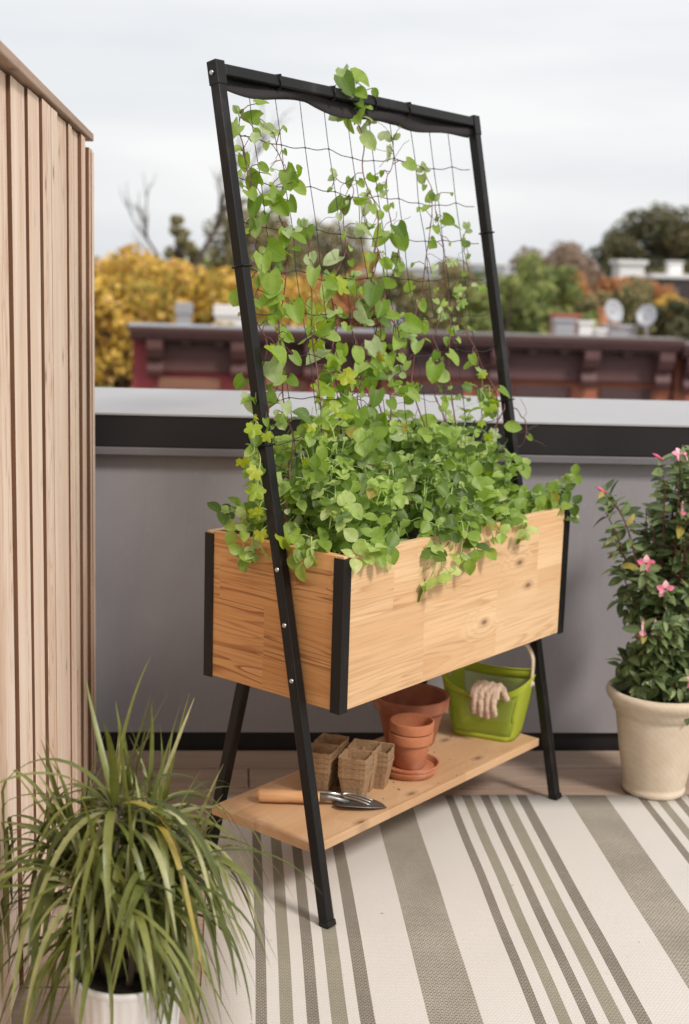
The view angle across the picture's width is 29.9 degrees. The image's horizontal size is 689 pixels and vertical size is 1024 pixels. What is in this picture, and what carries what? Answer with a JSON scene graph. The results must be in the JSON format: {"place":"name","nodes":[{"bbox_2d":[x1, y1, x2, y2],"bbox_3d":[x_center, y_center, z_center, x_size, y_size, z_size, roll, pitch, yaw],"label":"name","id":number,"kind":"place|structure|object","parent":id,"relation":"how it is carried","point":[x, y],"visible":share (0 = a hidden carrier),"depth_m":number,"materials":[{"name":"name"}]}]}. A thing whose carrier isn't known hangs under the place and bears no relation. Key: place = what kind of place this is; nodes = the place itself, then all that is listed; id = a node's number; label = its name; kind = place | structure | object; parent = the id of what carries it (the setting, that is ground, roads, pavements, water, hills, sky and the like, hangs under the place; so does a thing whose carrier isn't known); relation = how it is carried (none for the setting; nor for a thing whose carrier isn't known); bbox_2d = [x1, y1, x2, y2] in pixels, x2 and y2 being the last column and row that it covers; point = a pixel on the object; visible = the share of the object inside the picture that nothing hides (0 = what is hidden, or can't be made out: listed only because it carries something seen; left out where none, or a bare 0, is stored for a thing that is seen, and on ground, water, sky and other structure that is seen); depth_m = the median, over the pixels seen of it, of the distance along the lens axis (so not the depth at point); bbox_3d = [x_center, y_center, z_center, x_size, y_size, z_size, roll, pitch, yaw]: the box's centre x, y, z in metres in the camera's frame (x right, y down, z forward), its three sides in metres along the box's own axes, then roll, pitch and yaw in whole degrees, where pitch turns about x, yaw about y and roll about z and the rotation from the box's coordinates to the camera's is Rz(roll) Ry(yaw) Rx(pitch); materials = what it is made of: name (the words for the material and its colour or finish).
{"place":"outdoors","nodes":[
{"label":"outdoors","id":0,"kind":"place"},
{"bbox_2d":[94,242,179,387],"bbox_3d":[-6.117,-1.013,33.662,4.087,11.850,4.467,8,12,32],"label":"leafy tree","id":1,"kind":"object","parent":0,"point":[119,304],"visible":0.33,"depth_m":31.77,"materials":[{"name":"yellow plant"}]},
{"bbox_2d":[162,214,203,279],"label":"leafy tree","id":2,"kind":"object","parent":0,"point":[182,242],"visible":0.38,"depth_m":53.27,"materials":[{"name":"green plant"}]},
{"bbox_2d":[136,257,230,324],"bbox_3d":[-4.649,-1.268,36.107,3.392,11.597,3.441,1,10,-5],"label":"leafy tree","id":3,"kind":"object","parent":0,"point":[201,287],"visible":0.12,"depth_m":34.56,"materials":[{"name":"yellow plant"}]},
{"bbox_2d":[175,302,192,323],"bbox_3d":[-3.852,0.304,30.599,0.940,10.420,0.690,1,10,-5],"label":"chimney","id":4,"kind":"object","parent":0,"point":[183,311],"depth_m":29.44,"materials":[{"name":"grey metal"}]},
{"bbox_2d":[119,105,294,276],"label":"bare tree","id":5,"kind":"object","parent":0,"point":[204,248],"visible":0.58,"depth_m":46.46,"materials":[{"name":"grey plant"}]},
{"bbox_2d":[172,265,268,324],"bbox_3d":[-3.632,-1.499,38.136,3.145,11.404,3.218,1,10,-5],"label":"leafy tree","id":6,"kind":"object","parent":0,"point":[227,273],"visible":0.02,"depth_m":36.57,"materials":[{"name":"yellow plant"}]},
{"bbox_2d":[213,304,241,325],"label":"flat roof house","id":7,"kind":"structure","parent":0,"point":[224,313],"depth_m":30.98,"materials":[{"name":"white concrete"}]},
{"bbox_2d":[127,323,381,392],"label":"row house","id":8,"kind":"structure","parent":0,"point":[189,356],"depth_m":21.63,"materials":[{"name":"brick"}]},
{"bbox_2d":[158,377,219,389],"bbox_3d":[-2.655,-1.400,21.997,1.040,1.790,0.189,1,10,-5],"label":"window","id":9,"kind":"structure","parent":8,"relation":"in","point":[163,382],"depth_m":21.76,"materials":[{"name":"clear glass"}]},
{"bbox_2d":[202,197,314,285],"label":"leafy tree","id":10,"kind":"object","parent":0,"point":[225,259],"visible":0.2,"depth_m":59.95,"materials":[{"name":"green plant"}]},
{"bbox_2d":[252,274,326,326],"bbox_3d":[-1.971,-1.746,40.300,3.246,11.258,3.223,1,10,-5],"label":"leafy tree","id":11,"kind":"object","parent":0,"point":[292,294],"visible":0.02,"depth_m":39.01,"materials":[{"name":"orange plant"}]},
{"bbox_2d":[269,216,370,281],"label":"leafy tree","id":12,"kind":"object","parent":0,"point":[357,258],"visible":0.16,"depth_m":64.10,"materials":[{"name":"green plant"}]},
{"bbox_2d":[0,0,688,274],"label":"sky","id":13,"kind":"structure","parent":0,"point":[582,106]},
{"bbox_2d":[11,751,688,1023],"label":"deck","id":14,"kind":"structure","parent":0,"point":[588,773],"depth_m":3.72,"materials":[{"name":"brown wood"}]},
{"bbox_2d":[0,40,95,1023],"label":"wooden fence","id":15,"kind":"object","parent":14,"relation":"on","point":[47,527],"visible":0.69,"depth_m":2.65,"materials":[{"name":"brown wood"}]},
{"bbox_2d":[69,939,180,1023],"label":"white planter pot","id":16,"kind":"object","parent":14,"relation":"on","point":[130,1008],"visible":0.3,"depth_m":2.07,"materials":[{"name":"ceramic"}]},
{"bbox_2d":[77,958,170,993],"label":"potting soil","id":17,"kind":"structure","parent":16,"relation":"in","point":[99,982],"depth_m":2.12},
{"bbox_2d":[0,656,321,1023],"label":"strap leaf plant","id":18,"kind":"object","parent":17,"relation":"in","point":[141,912],"visible":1,"depth_m":2.06,"materials":[{"name":"green plant"}]},
{"bbox_2d":[198,794,688,1023],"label":"striped rug","id":19,"kind":"object","parent":14,"relation":"on","point":[504,909],"visible":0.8,"depth_m":2.88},
{"bbox_2d":[203,59,569,928],"bbox_3d":[0.124,-0.087,3.201,0.492,1.863,1.026,10,13,38],"label":"trellis planter","id":20,"kind":"object","parent":19,"relation":"on","point":[335,635],"visible":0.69,"depth_m":2.96,"materials":[{"name":"brown wood"}]},
{"bbox_2d":[300,395,335,468],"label":"climbing vine","id":21,"kind":"object","parent":20,"relation":"attached to","point":[312,429],"visible":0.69,"depth_m":2.90,"materials":[{"name":"green plant"}]},
{"bbox_2d":[256,788,386,807],"bbox_3d":[-0.055,0.682,3.076,0.313,0.036,0.070,2,10,2],"label":"hand trowel","id":22,"kind":"object","parent":20,"relation":"on","point":[278,795],"visible":0.89,"depth_m":3.07,"materials":[{"name":"brown wood"}]},
{"bbox_2d":[314,762,339,790],"bbox_3d":[-0.046,0.644,3.185,0.072,0.075,0.145,5,10,19],"label":"peat pot strip","id":23,"kind":"object","parent":20,"relation":"on","point":[326,779],"visible":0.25,"depth_m":3.12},
{"bbox_2d":[314,758,338,769],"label":"peat pot strip","id":24,"kind":"object","parent":23,"relation":"on","point":[322,766],"visible":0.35,"depth_m":3.11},
{"bbox_2d":[313,742,348,764],"bbox_3d":[-0.045,0.619,3.181,0.072,0.075,0.145,5,10,19],"label":"peat pot strip","id":25,"kind":"object","parent":24,"relation":"on","point":[325,761],"visible":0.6,"depth_m":3.11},
{"bbox_2d":[311,733,348,759],"bbox_3d":[-0.045,0.607,3.179,0.072,0.075,0.144,5,10,19],"label":"peat pot strip","id":26,"kind":"object","parent":25,"relation":"on","point":[326,746],"visible":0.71,"depth_m":3.18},
{"bbox_2d":[338,763,376,799],"bbox_3d":[0.036,0.652,3.153,0.072,0.075,0.144,5,10,17],"label":"peat pot strip","id":27,"kind":"object","parent":20,"relation":"on","point":[361,785],"visible":0.5,"depth_m":3.09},
{"bbox_2d":[338,757,377,775],"bbox_3d":[0.037,0.640,3.151,0.072,0.075,0.144,5,10,17],"label":"peat pot strip","id":28,"kind":"object","parent":27,"relation":"on","point":[350,771],"visible":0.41,"depth_m":3.08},
{"bbox_2d":[338,747,381,770],"bbox_3d":[0.037,0.627,3.149,0.072,0.075,0.144,5,10,17],"label":"peat pot strip","id":29,"kind":"object","parent":28,"relation":"on","point":[353,767],"visible":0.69,"depth_m":3.08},
{"bbox_2d":[338,738,381,765],"bbox_3d":[0.038,0.615,3.146,0.072,0.075,0.144,5,10,17],"label":"peat pot strip","id":30,"kind":"object","parent":29,"relation":"on","point":[354,753],"visible":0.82,"depth_m":3.14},
{"bbox_2d":[373,755,393,788],"bbox_3d":[0.082,0.644,3.207,0.072,0.075,0.072,4,10,15],"label":"peat pot strip","id":31,"kind":"object","parent":20,"relation":"on","point":[382,773],"visible":0.46,"depth_m":3.18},
{"bbox_2d":[291,508,495,554],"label":"potting soil","id":32,"kind":"structure","parent":20,"relation":"in","point":[411,535],"depth_m":3.18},
{"bbox_2d":[207,497,270,572],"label":"pea plant","id":33,"kind":"object","parent":32,"relation":"on","point":[247,555],"visible":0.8,"depth_m":2.88,"materials":[{"name":"green plant"}]},
{"bbox_2d":[228,99,299,538],"bbox_3d":[-0.194,-0.397,2.832,0.133,0.997,0.266,-3,11,-26],"label":"climbing vine","id":34,"kind":"object","parent":32,"relation":"on","point":[263,257],"visible":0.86,"depth_m":2.81,"materials":[{"name":"green plant"}]},
{"bbox_2d":[236,414,295,551],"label":"climbing vine","id":35,"kind":"object","parent":32,"relation":"on","point":[254,491],"visible":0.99,"depth_m":2.77,"materials":[{"name":"green plant"}]},
{"bbox_2d":[242,439,298,532],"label":"pea plant","id":36,"kind":"object","parent":32,"relation":"on","point":[283,469],"visible":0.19,"depth_m":2.94,"materials":[{"name":"green plant"}]},
{"bbox_2d":[241,110,315,532],"bbox_3d":[-0.147,-0.400,2.884,0.138,0.987,0.314,-1,10,-17],"label":"climbing vine","id":37,"kind":"object","parent":32,"relation":"on","point":[278,203],"visible":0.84,"depth_m":2.87,"materials":[{"name":"green plant"}]},
{"bbox_2d":[265,446,328,544],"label":"pea plant","id":38,"kind":"object","parent":32,"relation":"on","point":[318,466],"visible":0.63,"depth_m":2.83,"materials":[{"name":"green plant"}]},
{"bbox_2d":[270,407,342,518],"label":"pea plant","id":39,"kind":"object","parent":32,"relation":"on","point":[299,432],"visible":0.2,"depth_m":2.99,"materials":[{"name":"green plant"}]},
{"bbox_2d":[289,218,344,454],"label":"climbing vine","id":40,"kind":"object","parent":32,"relation":"on","point":[313,274],"visible":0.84,"depth_m":2.94,"materials":[{"name":"green plant"}]},
{"bbox_2d":[280,456,354,552],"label":"pea plant","id":41,"kind":"object","parent":32,"relation":"on","point":[310,478],"visible":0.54,"depth_m":2.83,"materials":[{"name":"green plant"}]},
{"bbox_2d":[305,470,367,553],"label":"pea plant","id":42,"kind":"object","parent":32,"relation":"on","point":[346,515],"visible":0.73,"depth_m":2.79,"materials":[{"name":"green plant"}]},
{"bbox_2d":[306,168,372,495],"bbox_3d":[-0.015,-0.371,3.054,0.140,0.879,0.281,2,10,3],"label":"climbing vine","id":43,"kind":"object","parent":32,"relation":"on","point":[346,399],"visible":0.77,"depth_m":3.02,"materials":[{"name":"green plant"}]},
{"bbox_2d":[297,273,386,474],"bbox_3d":[-0.014,-0.239,3.021,0.220,0.631,0.152,7,11,27],"label":"climbing vine","id":44,"kind":"object","parent":32,"relation":"on","point":[329,391],"visible":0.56,"depth_m":2.99,"materials":[{"name":"green plant"}]},
{"bbox_2d":[298,415,388,489],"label":"pea plant","id":45,"kind":"object","parent":32,"relation":"on","point":[364,444],"visible":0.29,"depth_m":2.94,"materials":[{"name":"green plant"}]},
{"bbox_2d":[287,523,402,581],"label":"pea plant","id":46,"kind":"object","parent":32,"relation":"on","point":[380,545],"visible":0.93,"depth_m":2.76,"materials":[{"name":"green plant"}]},
{"bbox_2d":[323,419,398,519],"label":"pea plant","id":47,"kind":"object","parent":32,"relation":"on","point":[350,429],"visible":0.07,"depth_m":3.02,"materials":[{"name":"green plant"}]},
{"bbox_2d":[344,270,378,490],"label":"climbing vine","id":48,"kind":"object","parent":32,"relation":"on","point":[369,413],"visible":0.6,"depth_m":3.05,"materials":[{"name":"green plant"}]},
{"bbox_2d":[328,64,406,477],"bbox_3d":[0.042,-0.508,3.125,0.176,1.129,0.301,-2,11,-22],"label":"climbing vine","id":49,"kind":"object","parent":32,"relation":"on","point":[345,78],"visible":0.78,"depth_m":3.10,"materials":[{"name":"green plant"}]},
{"bbox_2d":[347,188,392,525],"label":"climbing vine","id":50,"kind":"object","parent":32,"relation":"on","point":[375,347],"visible":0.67,"depth_m":3.10,"materials":[{"name":"green plant"}]},
{"bbox_2d":[343,475,404,538],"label":"pea plant","id":51,"kind":"object","parent":32,"relation":"on","point":[378,513],"visible":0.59,"depth_m":2.88,"materials":[{"name":"green plant"}]},
{"bbox_2d":[364,452,411,538],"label":"pea plant","id":52,"kind":"object","parent":32,"relation":"on","point":[401,471],"visible":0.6,"depth_m":2.99,"materials":[{"name":"green plant"}]},
{"bbox_2d":[366,122,423,521],"bbox_3d":[0.118,-0.463,3.205,0.143,1.017,0.315,0,10,-7],"label":"climbing vine","id":53,"kind":"object","parent":32,"relation":"on","point":[412,325],"visible":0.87,"depth_m":3.17,"materials":[{"name":"green plant"}]},
{"bbox_2d":[375,409,421,510],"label":"pea plant","id":54,"kind":"object","parent":32,"relation":"on","point":[403,445],"visible":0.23,"depth_m":3.33,"materials":[{"name":"green plant"}]},
{"bbox_2d":[392,161,453,512],"bbox_3d":[0.196,-0.428,3.278,0.148,0.927,0.306,2,10,-1],"label":"climbing vine","id":55,"kind":"object","parent":32,"relation":"on","point":[416,346],"visible":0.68,"depth_m":3.29,"materials":[{"name":"green plant"}]},
{"bbox_2d":[398,306,452,532],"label":"climbing vine","id":56,"kind":"object","parent":32,"relation":"on","point":[435,373],"visible":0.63,"depth_m":3.29,"materials":[{"name":"green plant"}]},
{"bbox_2d":[400,509,461,601],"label":"pea plant","id":57,"kind":"object","parent":32,"relation":"on","point":[444,533],"visible":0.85,"depth_m":2.95,"materials":[{"name":"green plant"}]},
{"bbox_2d":[402,422,464,530],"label":"pea plant","id":58,"kind":"object","parent":32,"relation":"on","point":[431,445],"visible":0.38,"depth_m":3.20,"materials":[{"name":"green plant"}]},
{"bbox_2d":[403,454,484,532],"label":"pea plant","id":59,"kind":"object","parent":32,"relation":"on","point":[439,502],"visible":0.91,"depth_m":3.08,"materials":[{"name":"green plant"}]},
{"bbox_2d":[425,189,471,461],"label":"climbing vine","id":60,"kind":"object","parent":32,"relation":"on","point":[448,220],"visible":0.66,"depth_m":3.36,"materials":[{"name":"green plant"}]},
{"bbox_2d":[417,421,493,514],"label":"pea plant","id":61,"kind":"object","parent":32,"relation":"on","point":[467,449],"visible":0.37,"depth_m":3.30,"materials":[{"name":"green plant"}]},
{"bbox_2d":[432,395,496,481],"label":"pea plant","id":62,"kind":"object","parent":32,"relation":"on","point":[469,417],"visible":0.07,"depth_m":3.44,"materials":[{"name":"green plant"}]},
{"bbox_2d":[440,501,512,575],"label":"pea plant","id":63,"kind":"object","parent":32,"relation":"on","point":[472,536],"visible":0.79,"depth_m":3.06,"materials":[{"name":"green plant"}]},
{"bbox_2d":[445,475,507,524],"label":"pea plant","id":64,"kind":"object","parent":32,"relation":"on","point":[484,497],"visible":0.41,"depth_m":3.15,"materials":[{"name":"green plant"}]},
{"bbox_2d":[464,373,500,478],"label":"climbing vine","id":65,"kind":"object","parent":32,"relation":"on","point":[492,408],"visible":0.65,"depth_m":3.43,"materials":[{"name":"green plant"}]},
{"bbox_2d":[447,221,521,480],"bbox_3d":[0.354,-0.382,3.459,0.227,0.784,0.164,10,13,38],"label":"climbing vine","id":66,"kind":"object","parent":32,"relation":"on","point":[511,425],"visible":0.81,"depth_m":3.46,"materials":[{"name":"green plant"}]},
{"bbox_2d":[474,451,531,518],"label":"pea plant","id":67,"kind":"object","parent":32,"relation":"on","point":[502,474],"visible":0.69,"depth_m":3.41,"materials":[{"name":"green plant"}]},
{"bbox_2d":[489,497,539,544],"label":"pea plant","id":68,"kind":"object","parent":32,"relation":"on","point":[511,514],"visible":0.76,"depth_m":3.19,"materials":[{"name":"green plant"}]},
{"bbox_2d":[492,463,584,523],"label":"pea plant","id":69,"kind":"object","parent":32,"relation":"on","point":[553,496],"visible":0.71,"depth_m":3.42,"materials":[{"name":"green plant"}]},
{"bbox_2d":[373,683,449,745],"bbox_3d":[0.180,0.561,3.522,0.210,0.136,0.210,1,10,-5],"label":"terracotta pot","id":70,"kind":"object","parent":20,"relation":"on","point":[431,701],"visible":0.52,"depth_m":3.50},
{"bbox_2d":[389,766,438,780],"bbox_3d":[0.165,0.658,3.306,0.153,0.020,0.152,1,10,-5],"label":"plant saucer","id":71,"kind":"object","parent":20,"relation":"on","point":[410,777],"visible":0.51,"depth_m":3.24,"materials":[{"name":"ceramic"}]},
{"bbox_2d":[391,753,439,774],"bbox_3d":[0.167,0.647,3.304,0.153,0.020,0.152,1,10,-5],"label":"plant saucer","id":72,"kind":"object","parent":71,"relation":"on","point":[432,763],"visible":0.49,"depth_m":3.28,"materials":[{"name":"ceramic"}]},
{"bbox_2d":[389,729,433,769],"bbox_3d":[0.169,0.604,3.299,0.115,0.094,0.115,1,10,-5],"label":"terracotta pot","id":73,"kind":"object","parent":72,"relation":"on","point":[410,753],"visible":0.84,"depth_m":3.26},
{"bbox_2d":[390,713,434,737],"bbox_3d":[0.171,0.576,3.294,0.115,0.094,0.115,1,10,-5],"label":"terracotta pot","id":74,"kind":"object","parent":73,"relation":"in","point":[412,725],"visible":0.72,"depth_m":3.28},
{"bbox_2d":[442,643,535,741],"bbox_3d":[0.406,0.473,3.605,0.254,0.295,0.186,6,11,22],"label":"green basket","id":75,"kind":"object","parent":20,"relation":"on","point":[464,721],"visible":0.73,"depth_m":3.57,"materials":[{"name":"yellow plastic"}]},
{"bbox_2d":[471,680,506,700],"bbox_3d":[0.412,0.510,3.547,0.112,0.087,0.105,8,12,31],"label":"garden glove","id":76,"kind":"object","parent":75,"relation":"in","point":[493,683],"visible":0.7,"depth_m":3.54,"materials":[{"name":"fabric"}]},
{"bbox_2d":[469,682,509,718],"bbox_3d":[0.404,0.514,3.533,0.111,0.090,0.106,5,10,18],"label":"garden glove","id":77,"kind":"object","parent":75,"relation":"in","point":[484,699],"visible":1,"depth_m":3.50,"materials":[{"name":"fabric"}]},
{"bbox_2d":[606,678,688,800],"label":"stone pot","id":78,"kind":"object","parent":14,"relation":"on","point":[653,739],"visible":0.8,"depth_m":3.57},
{"bbox_2d":[619,689,630,696],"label":"potting soil","id":79,"kind":"structure","parent":78,"relation":"in","point":[624,692],"depth_m":3.69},
{"bbox_2d":[593,445,688,725],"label":"flowering shrub","id":80,"kind":"object","parent":79,"relation":"on","point":[653,666],"visible":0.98,"depth_m":3.52,"materials":[{"name":"green plant"}]},
{"bbox_2d":[316,264,391,328],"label":"leafy tree","id":81,"kind":"object","parent":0,"point":[337,297],"visible":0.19,"depth_m":42.83,"materials":[{"name":"brown plant"}]},
{"bbox_2d":[363,270,458,330],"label":"leafy tree","id":82,"kind":"object","parent":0,"point":[400,297],"visible":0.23,"depth_m":49.01,"materials":[{"name":"green plant"}]},
{"bbox_2d":[418,257,476,331],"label":"leafy tree","id":83,"kind":"object","parent":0,"point":[455,271],"visible":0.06,"depth_m":50.69,"materials":[{"name":"green plant"}]},
{"bbox_2d":[456,274,549,333],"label":"leafy tree","id":84,"kind":"object","parent":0,"point":[526,315],"visible":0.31,"depth_m":40.48,"materials":[{"name":"green plant"}]},
{"bbox_2d":[377,329,686,399],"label":"row house","id":85,"kind":"structure","parent":0,"point":[588,366],"depth_m":22.10,"materials":[{"name":"orange brick"}]},
{"bbox_2d":[405,383,463,395],"bbox_3d":[1.516,-1.335,22.341,1.010,1.790,0.189,1,10,-5],"label":"window","id":86,"kind":"structure","parent":85,"relation":"in","point":[427,387],"depth_m":22.12,"materials":[{"name":"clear glass"}]},
{"bbox_2d":[513,385,570,397],"bbox_3d":[3.384,-1.305,22.495,1.000,1.790,0.189,1,10,-5],"label":"window","id":87,"kind":"structure","parent":85,"relation":"in","point":[518,391],"depth_m":22.26,"materials":[{"name":"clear glass"}]},
{"bbox_2d":[551,318,576,334],"bbox_3d":[4.098,-3.287,24.193,0.420,0.680,0.360,1,10,-5],"label":"roof vent","id":88,"kind":"object","parent":85,"relation":"on","point":[563,326],"visible":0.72,"depth_m":24.02,"materials":[{"name":"grey metal"}]},
{"bbox_2d":[605,300,622,335],"bbox_3d":[5.075,-3.556,24.202,0.383,0.854,0.396,6,11,25],"label":"satellite dish","id":89,"kind":"object","parent":85,"relation":"on","point":[613,311],"visible":0.98,"depth_m":24.26,"materials":[{"name":"grey metal"}]},
{"bbox_2d":[598,324,638,335],"bbox_3d":[5.275,-3.323,24.892,0.680,0.580,0.460,1,10,-5],"label":"chimney","id":90,"kind":"object","parent":85,"relation":"on","point":[624,330],"visible":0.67,"depth_m":24.66,"materials":[{"name":"grey metal"}]},
{"bbox_2d":[599,388,651,399],"bbox_3d":[4.854,-1.282,22.617,0.910,1.790,0.189,1,10,-5],"label":"window","id":91,"kind":"structure","parent":85,"relation":"in","point":[604,393],"depth_m":22.38,"materials":[{"name":"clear glass"}]},
{"bbox_2d":[636,304,655,336],"bbox_3d":[5.702,-3.515,24.483,0.396,0.854,0.383,-3,11,-27],"label":"satellite dish","id":92,"kind":"object","parent":85,"relation":"on","point":[646,316],"visible":0.98,"depth_m":24.54,"materials":[{"name":"grey metal"}]},
{"bbox_2d":[498,252,585,326],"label":"leafy tree","id":93,"kind":"object","parent":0,"point":[547,285],"visible":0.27,"depth_m":43.16,"materials":[{"name":"green plant"}]},
{"bbox_2d":[503,241,602,293],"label":"leafy tree","id":94,"kind":"object","parent":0,"point":[569,254],"visible":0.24,"depth_m":73.73,"materials":[{"name":"brown plant"}]},
{"bbox_2d":[533,304,597,334],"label":"leafy tree","id":95,"kind":"object","parent":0,"point":[545,322],"visible":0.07,"depth_m":40.39,"materials":[{"name":"green plant"}]},
{"bbox_2d":[558,270,624,312],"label":"leafy tree","id":96,"kind":"object","parent":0,"point":[607,286],"visible":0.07,"depth_m":49.95,"materials":[{"name":"orange plant"}]},
{"bbox_2d":[572,275,655,336],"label":"leafy tree","id":97,"kind":"object","parent":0,"point":[632,299],"visible":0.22,"depth_m":41.62,"materials":[{"name":"green plant"}]},
{"bbox_2d":[585,232,656,276],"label":"leafy tree","id":98,"kind":"object","parent":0,"point":[637,251],"visible":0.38,"depth_m":102.80,"materials":[{"name":"green plant"}]},
{"bbox_2d":[609,259,647,287],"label":"flat roof house","id":99,"kind":"structure","parent":0,"point":[628,268],"depth_m":76.24,"materials":[{"name":"white concrete"}]},
{"bbox_2d":[606,276,677,301],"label":"leafy tree","id":100,"kind":"object","parent":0,"point":[659,292],"visible":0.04,"depth_m":57.87,"materials":[{"name":"orange plant"}]},
{"bbox_2d":[601,201,688,274],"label":"leafy tree","id":101,"kind":"object","parent":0,"point":[666,232],"visible":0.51,"depth_m":103.02,"materials":[{"name":"green plant"}]},
{"bbox_2d":[636,298,688,341],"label":"leafy tree","id":102,"kind":"object","parent":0,"point":[676,323],"visible":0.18,"depth_m":41.24,"materials":[{"name":"green plant"}]},
{"bbox_2d":[644,274,688,303],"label":"flat roof house","id":103,"kind":"structure","parent":0,"point":[679,283],"depth_m":82.62,"materials":[{"name":"brick"}]},
{"bbox_2d":[669,342,688,400],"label":"row house","id":104,"kind":"structure","parent":0,"point":[679,388],"depth_m":22.42,"materials":[{"name":"orange brick"}]},
{"bbox_3d":[1.744,6.225,0.794,7.400,9.360,9.120,1,10,-5],"label":"apartment building","id":105,"kind":"object","parent":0,"visible":0},
{"bbox_2d":[95,387,688,750],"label":"parapet wall","id":106,"kind":"structure","parent":105,"relation":"on","point":[167,469],"depth_m":3.85,"materials":[{"name":"grey paint"}]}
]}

